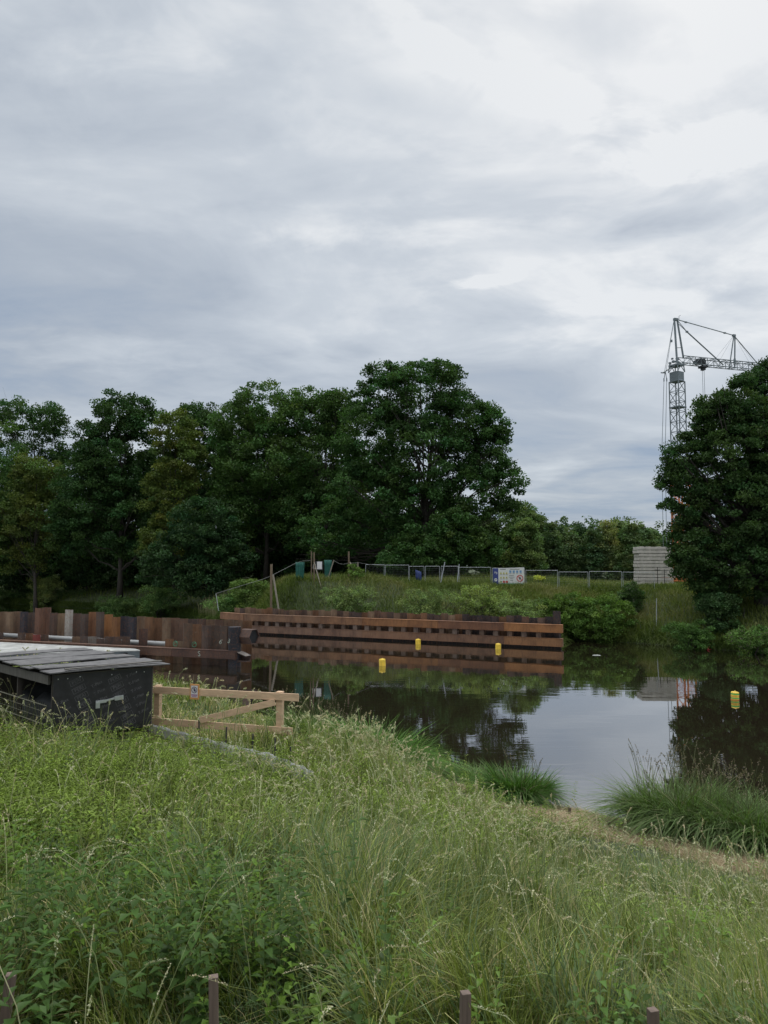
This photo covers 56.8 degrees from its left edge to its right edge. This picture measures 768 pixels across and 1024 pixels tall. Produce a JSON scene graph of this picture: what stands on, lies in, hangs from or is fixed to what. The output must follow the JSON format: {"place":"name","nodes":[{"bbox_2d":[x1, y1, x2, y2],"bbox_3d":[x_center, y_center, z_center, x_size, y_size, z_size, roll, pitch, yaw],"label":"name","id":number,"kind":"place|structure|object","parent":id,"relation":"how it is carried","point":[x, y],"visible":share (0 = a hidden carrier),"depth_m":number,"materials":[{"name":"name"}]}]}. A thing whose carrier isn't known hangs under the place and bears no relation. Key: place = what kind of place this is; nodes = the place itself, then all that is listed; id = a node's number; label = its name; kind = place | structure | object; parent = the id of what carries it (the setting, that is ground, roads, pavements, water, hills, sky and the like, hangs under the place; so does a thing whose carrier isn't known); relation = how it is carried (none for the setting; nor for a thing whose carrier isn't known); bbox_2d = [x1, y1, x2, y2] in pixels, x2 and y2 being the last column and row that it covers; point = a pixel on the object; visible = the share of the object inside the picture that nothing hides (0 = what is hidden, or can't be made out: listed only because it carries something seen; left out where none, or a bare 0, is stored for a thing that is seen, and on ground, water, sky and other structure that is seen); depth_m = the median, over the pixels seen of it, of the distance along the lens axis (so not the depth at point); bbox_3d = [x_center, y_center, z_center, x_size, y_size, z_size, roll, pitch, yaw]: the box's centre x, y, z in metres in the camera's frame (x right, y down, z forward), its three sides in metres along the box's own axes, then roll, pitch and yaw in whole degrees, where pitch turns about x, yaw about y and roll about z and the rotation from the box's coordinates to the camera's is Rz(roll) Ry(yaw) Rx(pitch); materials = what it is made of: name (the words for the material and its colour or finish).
{"place":"outdoors","nodes":[
{"label":"outdoors","id":0,"kind":"place"},
{"bbox_2d":[0,603,767,818],"bbox_3d":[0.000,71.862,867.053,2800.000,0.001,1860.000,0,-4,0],"label":"river water","id":1,"kind":"structure","parent":0,"point":[576,710],"depth_m":36.09,"materials":[{"name":"liquid"}]},
{"bbox_2d":[0,642,139,664],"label":"pontoon","id":2,"kind":"object","parent":1,"relation":"on","point":[9,647],"visible":0.21,"depth_m":49.22,"materials":[{"name":"grey paint"}]},
{"bbox_2d":[0,607,259,667],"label":"sheet pile cofferdam","id":3,"kind":"object","parent":1,"relation":"in","point":[226,642],"visible":0.71,"depth_m":50.91,"materials":[{"name":"metal"}]},
{"bbox_2d":[3,633,164,645],"bbox_3d":[-21.884,9.410,52.374,20.162,0.480,0.320,-2,-5,20],"label":"drain pipe","id":4,"kind":"object","parent":3,"relation":"attached to","point":[69,638],"depth_m":52.88,"materials":[{"name":"white plastic"}]},
{"bbox_2d":[379,658,385,665],"bbox_3d":[-0.113,10.175,47.577,0.459,0.746,0.440,0,-4,0],"label":"buoy","id":5,"kind":"object","parent":1,"relation":"on","point":[382,661],"visible":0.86,"depth_m":47.41,"materials":[{"name":"yellow plastic"}]},
{"bbox_2d":[220,607,563,648],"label":"sheet pile wall","id":6,"kind":"structure","parent":1,"relation":"in","point":[510,630],"depth_m":62.52,"materials":[{"name":"metal"}]},
{"bbox_2d":[731,691,738,699],"bbox_3d":[17.550,9.292,35.494,0.400,0.694,0.388,0,-4,0],"label":"buoy","id":7,"kind":"object","parent":1,"relation":"on","point":[734,695],"visible":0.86,"depth_m":35.35,"materials":[{"name":"yellow plastic"}]},
{"bbox_2d":[0,570,767,650],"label":"bank grass","id":8,"kind":"structure","parent":0,"point":[549,588],"depth_m":73.05,"materials":[{"name":"plant"}]},
{"bbox_2d":[0,389,86,517],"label":"oak tree","id":9,"kind":"object","parent":8,"relation":"on","point":[45,427],"visible":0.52,"depth_m":134.56,"materials":[{"name":"green plant"}]},
{"bbox_2d":[200,593,245,613],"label":"bank bush","id":10,"kind":"object","parent":8,"relation":"on","point":[229,603],"visible":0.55,"depth_m":81.81,"materials":[{"name":"green plant"}]},
{"bbox_2d":[270,564,278,608],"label":"timber post","id":11,"kind":"object","parent":8,"relation":"on","point":[272,579],"visible":0.56,"depth_m":71.46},
{"bbox_2d":[295,562,303,578],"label":"green net","id":12,"kind":"object","parent":8,"relation":"on","point":[299,568],"visible":0.93,"depth_m":76.25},
{"bbox_2d":[313,553,321,587],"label":"timber post","id":13,"kind":"object","parent":8,"relation":"on","point":[314,566],"visible":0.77,"depth_m":75.04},
{"bbox_2d":[315,561,322,569],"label":"notice board","id":14,"kind":"object","parent":8,"relation":"on","point":[319,565],"visible":0.64,"depth_m":76.00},
{"bbox_2d":[324,560,331,578],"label":"green net","id":15,"kind":"object","parent":8,"relation":"on","point":[327,565],"visible":0.77,"depth_m":76.36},
{"bbox_2d":[347,563,365,581],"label":"young elder","id":16,"kind":"object","parent":8,"relation":"on","point":[356,571],"visible":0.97,"depth_m":75.47,"materials":[{"name":"green plant"}]},
{"bbox_2d":[526,570,557,583],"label":"fence panel","id":17,"kind":"object","parent":8,"relation":"on","point":[543,570],"visible":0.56,"depth_m":75.17,"materials":[{"name":"metal"}]},
{"bbox_2d":[537,592,585,631],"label":"knotweed bush","id":18,"kind":"object","parent":8,"relation":"on","point":[547,602],"visible":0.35,"depth_m":65.28,"materials":[{"name":"green plant"}]},
{"bbox_2d":[550,591,640,642],"bbox_3d":[18.950,9.487,63.459,8.169,4.932,6.258,0,-4,0],"label":"knotweed bush","id":19,"kind":"object","parent":8,"relation":"on","point":[591,616],"visible":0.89,"depth_m":62.49,"materials":[{"name":"green plant"}]},
{"bbox_2d":[615,581,647,613],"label":"dark bush","id":20,"kind":"object","parent":8,"relation":"on","point":[632,592],"visible":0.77,"depth_m":66.37,"materials":[{"name":"green plant"}]},
{"bbox_2d":[661,619,715,650],"bbox_3d":[24.397,10.228,56.611,4.362,3.414,3.195,0,-4,0],"label":"green bush","id":21,"kind":"object","parent":8,"relation":"on","point":[698,637],"visible":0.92,"depth_m":56.17,"materials":[{"name":"green plant"}]},
{"bbox_2d":[723,624,767,655],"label":"green bush","id":22,"kind":"object","parent":8,"relation":"on","point":[753,637],"visible":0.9,"depth_m":53.42,"materials":[{"name":"green plant"}]},
{"bbox_2d":[733,355,767,506],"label":"oak tree","id":23,"kind":"object","parent":8,"relation":"on","point":[760,370],"visible":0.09,"depth_m":72.31,"materials":[{"name":"green plant"}]},
{"bbox_2d":[0,567,767,1023],"bbox_3d":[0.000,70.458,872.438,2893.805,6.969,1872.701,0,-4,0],"label":"ground","id":24,"kind":"structure","parent":0,"point":[296,601],"depth_m":70.01,"materials":[{"name":"plant"}]},
{"bbox_2d":[0,972,16,1023],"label":"wooden stake","id":25,"kind":"object","parent":24,"relation":"on","point":[5,1013],"visible":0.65,"depth_m":3.53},
{"bbox_2d":[0,588,25,599],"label":"bank bush","id":26,"kind":"object","parent":24,"relation":"on","point":[3,594],"visible":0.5,"depth_m":127.78,"materials":[{"name":"green plant"}]},
{"bbox_2d":[0,419,36,573],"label":"broadleaf tree","id":27,"kind":"object","parent":24,"relation":"on","point":[4,481],"visible":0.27,"depth_m":117.42,"materials":[{"name":"green plant"}]},
{"bbox_2d":[0,537,58,596],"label":"undergrowth tree","id":28,"kind":"object","parent":24,"relation":"on","point":[17,579],"visible":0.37,"depth_m":125.89,"materials":[{"name":"green plant"}]},
{"bbox_2d":[7,585,55,598],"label":"bank bush","id":29,"kind":"object","parent":24,"relation":"on","point":[27,590],"visible":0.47,"depth_m":126.16,"materials":[{"name":"green plant"}]},
{"bbox_2d":[0,452,68,606],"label":"maple tree","id":30,"kind":"object","parent":24,"relation":"on","point":[36,494],"visible":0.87,"depth_m":114.52,"materials":[{"name":"green plant"}]},
{"bbox_2d":[26,574,66,606],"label":"bank bush","id":31,"kind":"object","parent":24,"relation":"on","point":[43,584],"visible":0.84,"depth_m":116.76,"materials":[{"name":"green plant"}]},
{"bbox_2d":[32,443,112,581],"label":"background tree","id":32,"kind":"object","parent":24,"relation":"on","point":[67,458],"visible":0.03,"depth_m":135.92,"materials":[{"name":"green plant"}]},
{"bbox_2d":[0,648,169,746],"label":"shed","id":33,"kind":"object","parent":24,"relation":"on","point":[94,679],"visible":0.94,"depth_m":12.63,"materials":[{"name":"black wood"}]},
{"bbox_2d":[4,681,137,738],"bbox_3d":[-6.035,3.614,13.435,3.021,0.786,1.404,-4,-6,42],"label":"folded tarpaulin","id":34,"kind":"object","parent":33,"relation":"in","point":[41,693],"visible":0.25,"depth_m":13.04,"materials":[{"name":"plastic"}]},
{"bbox_2d":[51,666,152,737],"bbox_3d":[-4.883,3.315,12.423,1.693,1.070,0.061,3,-5,-37],"label":"plywood door","id":35,"kind":"structure","parent":33,"relation":"in","point":[131,684],"depth_m":12.43,"materials":[{"name":"wood"}]},
{"bbox_2d":[53,535,117,591],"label":"undergrowth tree","id":36,"kind":"object","parent":24,"relation":"on","point":[82,571],"visible":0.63,"depth_m":121.08,"materials":[{"name":"green plant"}]},
{"bbox_2d":[41,388,166,600],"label":"oak tree","id":37,"kind":"object","parent":24,"relation":"on","point":[118,494],"visible":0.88,"depth_m":110.29,"materials":[{"name":"green plant"}]},
{"bbox_2d":[94,594,146,610],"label":"bank bush","id":38,"kind":"object","parent":24,"relation":"on","point":[124,602],"visible":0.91,"depth_m":105.62,"materials":[{"name":"green plant"}]},
{"bbox_2d":[102,527,165,587],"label":"undergrowth tree","id":39,"kind":"object","parent":24,"relation":"on","point":[129,575],"visible":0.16,"depth_m":119.43,"materials":[{"name":"green plant"}]},
{"bbox_2d":[108,448,191,574],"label":"background tree","id":40,"kind":"object","parent":24,"relation":"on","point":[131,525],"depth_m":136.80,"materials":[{"name":"green plant"}]},
{"bbox_2d":[137,583,187,614],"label":"bank bush","id":41,"kind":"object","parent":24,"relation":"on","point":[155,600],"visible":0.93,"depth_m":97.67,"materials":[{"name":"green plant"}]},
{"bbox_2d":[133,407,212,598],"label":"maple tree","id":42,"kind":"object","parent":24,"relation":"on","point":[179,486],"visible":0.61,"depth_m":105.14,"materials":[{"name":"green plant"}]},
{"bbox_2d":[133,495,259,603],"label":"broadleaf tree","id":43,"kind":"object","parent":24,"relation":"on","point":[191,571],"visible":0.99,"depth_m":93.94,"materials":[{"name":"green plant"}]},
{"bbox_2d":[158,400,239,524],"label":"oak tree","id":44,"kind":"object","parent":24,"relation":"on","point":[200,414],"visible":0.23,"depth_m":125.03,"materials":[{"name":"green plant"}]},
{"bbox_2d":[197,594,224,616],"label":"reed patch","id":45,"kind":"object","parent":24,"relation":"on","point":[211,611],"visible":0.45,"depth_m":89.58,"materials":[{"name":"green plant"}]},
{"bbox_2d":[208,973,218,1023],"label":"wooden stake","id":46,"kind":"object","parent":24,"relation":"on","point":[213,1003],"visible":0.96,"depth_m":3.53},
{"bbox_2d":[152,684,298,743],"bbox_3d":[-2.988,4.118,13.844,3.128,1.427,0.797,-1,-4,16],"label":"wooden barrier","id":47,"kind":"object","parent":24,"relation":"on","point":[280,697],"visible":0.62,"depth_m":13.45,"materials":[{"name":"brown wood"}]},
{"bbox_2d":[190,684,199,699],"bbox_3d":[-3.653,3.466,13.686,0.200,0.290,0.021,-1,-4,16],"label":"prohibition sign","id":48,"kind":"object","parent":47,"relation":"attached to","point":[194,691],"visible":1,"depth_m":13.68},
{"bbox_2d":[149,724,313,787],"bbox_3d":[-2.843,4.135,12.316,5.234,0.354,0.313,-4,-6,43],"label":"silt screen","id":49,"kind":"object","parent":24,"relation":"on","point":[182,734],"visible":0.27,"depth_m":12.51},
{"bbox_2d":[199,452,276,578],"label":"background tree","id":50,"kind":"object","parent":24,"relation":"on","point":[250,575],"depth_m":130.66,"materials":[{"name":"green plant"}]},
{"bbox_2d":[227,577,269,607],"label":"bank bush","id":51,"kind":"object","parent":24,"relation":"on","point":[250,593],"visible":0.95,"depth_m":80.76,"materials":[{"name":"green plant"}]},
{"bbox_2d":[229,528,290,578],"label":"undergrowth tree","id":52,"kind":"object","parent":24,"relation":"on","point":[280,558],"visible":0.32,"depth_m":114.94,"materials":[{"name":"green plant"}]},
{"bbox_2d":[199,377,337,581],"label":"ash tree","id":53,"kind":"object","parent":24,"relation":"on","point":[275,439],"visible":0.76,"depth_m":109.47,"materials":[{"name":"green plant"}]},
{"bbox_2d":[250,449,310,573],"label":"background tree","id":54,"kind":"object","parent":24,"relation":"on","point":[275,551],"visible":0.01,"depth_m":127.25,"materials":[{"name":"green plant"}]},
{"bbox_2d":[278,534,343,577],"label":"undergrowth tree","id":55,"kind":"object","parent":24,"relation":"on","point":[292,568],"visible":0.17,"depth_m":111.64,"materials":[{"name":"green plant"}]},
{"bbox_2d":[278,387,367,574],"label":"broadleaf tree","id":56,"kind":"object","parent":24,"relation":"on","point":[330,403],"visible":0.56,"depth_m":106.50,"materials":[{"name":"green plant"}]},
{"bbox_2d":[249,685,398,741],"bbox_3d":[-1.726,6.135,20.167,6.187,2.512,6.261,0,-4,0],"label":"grass tussock","id":57,"kind":"object","parent":24,"relation":"on","point":[273,717],"depth_m":19.73,"materials":[{"name":"plant"}]},
{"bbox_2d":[319,583,378,612],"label":"willow bush","id":58,"kind":"object","parent":24,"relation":"on","point":[354,597],"visible":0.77,"depth_m":68.54,"materials":[{"name":"green plant"}]},
{"bbox_2d":[348,551,357,578],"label":"timber post","id":59,"kind":"object","parent":24,"relation":"on","point":[349,562],"visible":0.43,"depth_m":76.73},
{"bbox_2d":[323,451,401,570],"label":"background tree","id":60,"kind":"object","parent":24,"relation":"on","point":[354,495],"visible":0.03,"depth_m":121.08,"materials":[{"name":"green plant"}]},
{"bbox_2d":[332,527,393,575],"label":"undergrowth tree","id":61,"kind":"object","parent":24,"relation":"on","point":[342,567],"visible":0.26,"depth_m":107.79,"materials":[{"name":"green plant"}]},
{"bbox_2d":[11,516,734,570],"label":"distant wood","id":62,"kind":"object","parent":24,"relation":"on","point":[563,520],"depth_m":181.05,"materials":[{"name":"green plant"}]},
{"bbox_2d":[0,596,766,652],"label":"shore grass","id":63,"kind":"structure","parent":24,"relation":"on","point":[177,610],"depth_m":85.19,"materials":[{"name":"plant"}]},
{"bbox_2d":[0,647,767,1023],"bbox_3d":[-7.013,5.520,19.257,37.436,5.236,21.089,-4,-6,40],"label":"meadow grass","id":64,"kind":"structure","parent":24,"relation":"on","point":[442,977],"depth_m":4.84,"materials":[{"name":"plant"}]},
{"bbox_2d":[0,663,767,1023],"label":"leafy herbs","id":65,"kind":"object","parent":24,"relation":"on","point":[234,913],"visible":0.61,"depth_m":5.00,"materials":[{"name":"green plant"}]},
{"bbox_2d":[308,705,486,797],"bbox_3d":[-0.171,6.185,18.535,6.762,2.421,7.281,0,-4,0],"label":"grass tussock","id":66,"kind":"object","parent":24,"relation":"on","point":[428,762],"depth_m":18.45,"materials":[{"name":"plant"}]},
{"bbox_2d":[296,357,530,576],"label":"oak tree","id":67,"kind":"object","parent":24,"relation":"on","point":[403,491],"visible":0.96,"depth_m":95.77,"materials":[{"name":"green plant"}]},
{"bbox_2d":[386,532,467,576],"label":"undergrowth tree","id":68,"kind":"object","parent":24,"relation":"on","point":[448,572],"visible":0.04,"depth_m":105.37,"materials":[{"name":"green plant"}]},
{"bbox_2d":[395,586,459,614],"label":"willow bush","id":69,"kind":"object","parent":24,"relation":"on","point":[423,606],"visible":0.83,"depth_m":65.08,"materials":[{"name":"green plant"}]},
{"bbox_2d":[425,566,439,579],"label":"fence panel","id":70,"kind":"object","parent":24,"relation":"on","point":[432,572],"visible":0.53,"depth_m":78.40,"materials":[{"name":"metal"}]},
{"bbox_2d":[407,501,470,574],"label":"background tree","id":71,"kind":"object","parent":24,"relation":"on","point":[417,506],"visible":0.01,"depth_m":119.37,"materials":[{"name":"green plant"}]},
{"bbox_2d":[374,507,508,576],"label":"understorey tree","id":72,"kind":"object","parent":24,"relation":"on","point":[396,555],"visible":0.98,"depth_m":90.02,"materials":[{"name":"green plant"}]},
{"bbox_2d":[459,990,470,1023],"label":"wooden stake","id":73,"kind":"object","parent":24,"relation":"on","point":[465,1010],"visible":1,"depth_m":3.53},
{"bbox_2d":[433,759,499,784],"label":"grass tussock","id":74,"kind":"object","parent":24,"relation":"on","point":[473,770],"depth_m":20.80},
{"bbox_2d":[459,567,490,580],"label":"fence panel","id":75,"kind":"object","parent":24,"relation":"on","point":[476,567],"visible":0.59,"depth_m":77.18,"materials":[{"name":"metal"}]},
{"bbox_2d":[451,582,514,616],"bbox_3d":[8.901,8.496,64.534,5.986,4.212,5.188,0,-4,0],"label":"willow bush","id":76,"kind":"object","parent":24,"relation":"on","point":[477,600],"visible":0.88,"depth_m":63.94,"materials":[{"name":"green plant"}]},
{"bbox_2d":[476,500,548,574],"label":"willow tree","id":77,"kind":"object","parent":24,"relation":"on","point":[505,533],"visible":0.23,"depth_m":115.43,"materials":[{"name":"green plant"}]},
{"bbox_2d":[456,748,581,811],"bbox_3d":[3.492,6.941,18.511,3.918,1.555,3.788,0,-4,0],"label":"grass tussock","id":78,"kind":"object","parent":24,"relation":"on","point":[525,786],"depth_m":18.09,"materials":[{"name":"plant"}]},
{"bbox_2d":[495,595,547,617],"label":"willow bush","id":79,"kind":"object","parent":24,"relation":"on","point":[520,608],"visible":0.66,"depth_m":60.63,"materials":[{"name":"green plant"}]},
{"bbox_2d":[499,516,549,576],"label":"willow tree","id":80,"kind":"object","parent":24,"relation":"on","point":[525,551],"visible":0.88,"depth_m":102.78,"materials":[{"name":"green plant"}]},
{"bbox_2d":[533,575,544,580],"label":"yellow bush","id":81,"kind":"object","parent":24,"relation":"on","point":[540,578],"visible":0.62,"depth_m":79.45,"materials":[{"name":"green plant"}]},
{"bbox_2d":[540,522,569,577],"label":"distant tree","id":82,"kind":"object","parent":24,"relation":"on","point":[555,548],"visible":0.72,"depth_m":110.78,"materials":[{"name":"green plant"}]},
{"bbox_2d":[557,525,585,578],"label":"distant tree","id":83,"kind":"object","parent":24,"relation":"on","point":[574,560],"visible":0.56,"depth_m":112.64,"materials":[{"name":"green plant"}]},
{"bbox_2d":[571,521,589,572],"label":"distant tree","id":84,"kind":"object","parent":24,"relation":"on","point":[580,529],"visible":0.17,"depth_m":120.62,"materials":[{"name":"green plant"}]},
{"bbox_2d":[579,524,610,579],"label":"birch tree","id":85,"kind":"object","parent":24,"relation":"on","point":[594,557],"visible":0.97,"depth_m":111.86,"materials":[{"name":"green plant"}]},
{"bbox_2d":[589,571,621,586],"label":"fence panel","id":86,"kind":"object","parent":24,"relation":"on","point":[604,575],"visible":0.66,"depth_m":73.54,"materials":[{"name":"metal"}]},
{"bbox_2d":[596,519,622,579],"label":"birch tree","id":87,"kind":"object","parent":24,"relation":"on","point":[609,533],"visible":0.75,"depth_m":112.66,"materials":[{"name":"green plant"}]},
{"bbox_2d":[606,518,627,579],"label":"birch tree","id":88,"kind":"object","parent":24,"relation":"on","point":[618,522],"visible":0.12,"depth_m":118.93,"materials":[{"name":"green plant"}]},
{"bbox_2d":[613,520,645,580],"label":"distant tree","id":89,"kind":"object","parent":24,"relation":"on","point":[628,538],"visible":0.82,"depth_m":110.11,"materials":[{"name":"green plant"}]},
{"bbox_2d":[634,520,661,577],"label":"distant tree","id":90,"kind":"object","parent":24,"relation":"on","point":[646,534],"visible":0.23,"depth_m":115.70,"materials":[{"name":"green plant"}]},
{"bbox_2d":[646,1006,659,1023],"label":"wooden stake","id":91,"kind":"object","parent":24,"relation":"on","point":[652,1016],"visible":1,"depth_m":3.53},
{"bbox_2d":[633,547,673,583],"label":"concrete block stack","id":92,"kind":"object","parent":24,"relation":"on","point":[647,563],"visible":0.81,"depth_m":82.81,"materials":[{"name":"concrete"}]},
{"bbox_2d":[553,738,761,850],"bbox_3d":[6.558,6.267,15.948,5.696,2.426,5.992,3,-5,-36],"label":"grass tussock","id":93,"kind":"object","parent":24,"relation":"on","point":[634,800],"depth_m":15.71,"materials":[{"name":"plant"}]},
{"bbox_2d":[648,529,670,577],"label":"distant tree","id":94,"kind":"object","parent":24,"relation":"on","point":[661,538],"visible":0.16,"depth_m":121.02,"materials":[{"name":"green plant"}]},
{"bbox_2d":[589,748,767,860],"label":"grass tussock","id":95,"kind":"object","parent":24,"relation":"on","point":[668,803],"depth_m":14.69,"materials":[{"name":"plant"}]},
{"bbox_2d":[651,371,767,607],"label":"oak tree","id":96,"kind":"object","parent":24,"relation":"on","point":[709,554],"visible":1,"depth_m":61.03,"materials":[{"name":"green plant"}]},
{"bbox_2d":[661,315,757,581],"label":"tower crane","id":97,"kind":"object","parent":24,"relation":"on","point":[677,377],"visible":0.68,"depth_m":106.07,"materials":[{"name":"grey paint"}]},
{"bbox_2d":[661,760,767,863],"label":"grass tussock","id":98,"kind":"object","parent":24,"relation":"on","point":[762,838],"depth_m":13.99,"materials":[{"name":"plant"}]},
{"bbox_2d":[691,591,743,634],"bbox_3d":[27.943,8.448,59.340,3.903,3.638,3.694,0,-4,0],"label":"dark bush","id":99,"kind":"object","parent":24,"relation":"on","point":[717,606],"visible":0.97,"depth_m":58.58,"materials":[{"name":"green plant"}]},
{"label":"mesh fence panel","id":100,"kind":"object","parent":24,"relation":"on","visible":0},
{"bbox_2d":[493,567,523,583],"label":"site banner","id":101,"kind":"object","parent":100,"relation":"attached to","point":[504,575],"visible":0.98,"depth_m":76.04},
{"bbox_2d":[0,0,767,564],"label":"sky","id":102,"kind":"structure","parent":0,"point":[201,200],"materials":[{"name":"grey"}]},
{"bbox_2d":[415,570,421,579],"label":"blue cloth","id":103,"kind":"object","parent":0,"point":[418,573],"visible":0.88,"depth_m":78.08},
{"bbox_2d":[450,782,767,882],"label":"dry mown grass","id":104,"kind":"structure","parent":0,"point":[720,861],"depth_m":14.45,"materials":[{"name":"plant"}]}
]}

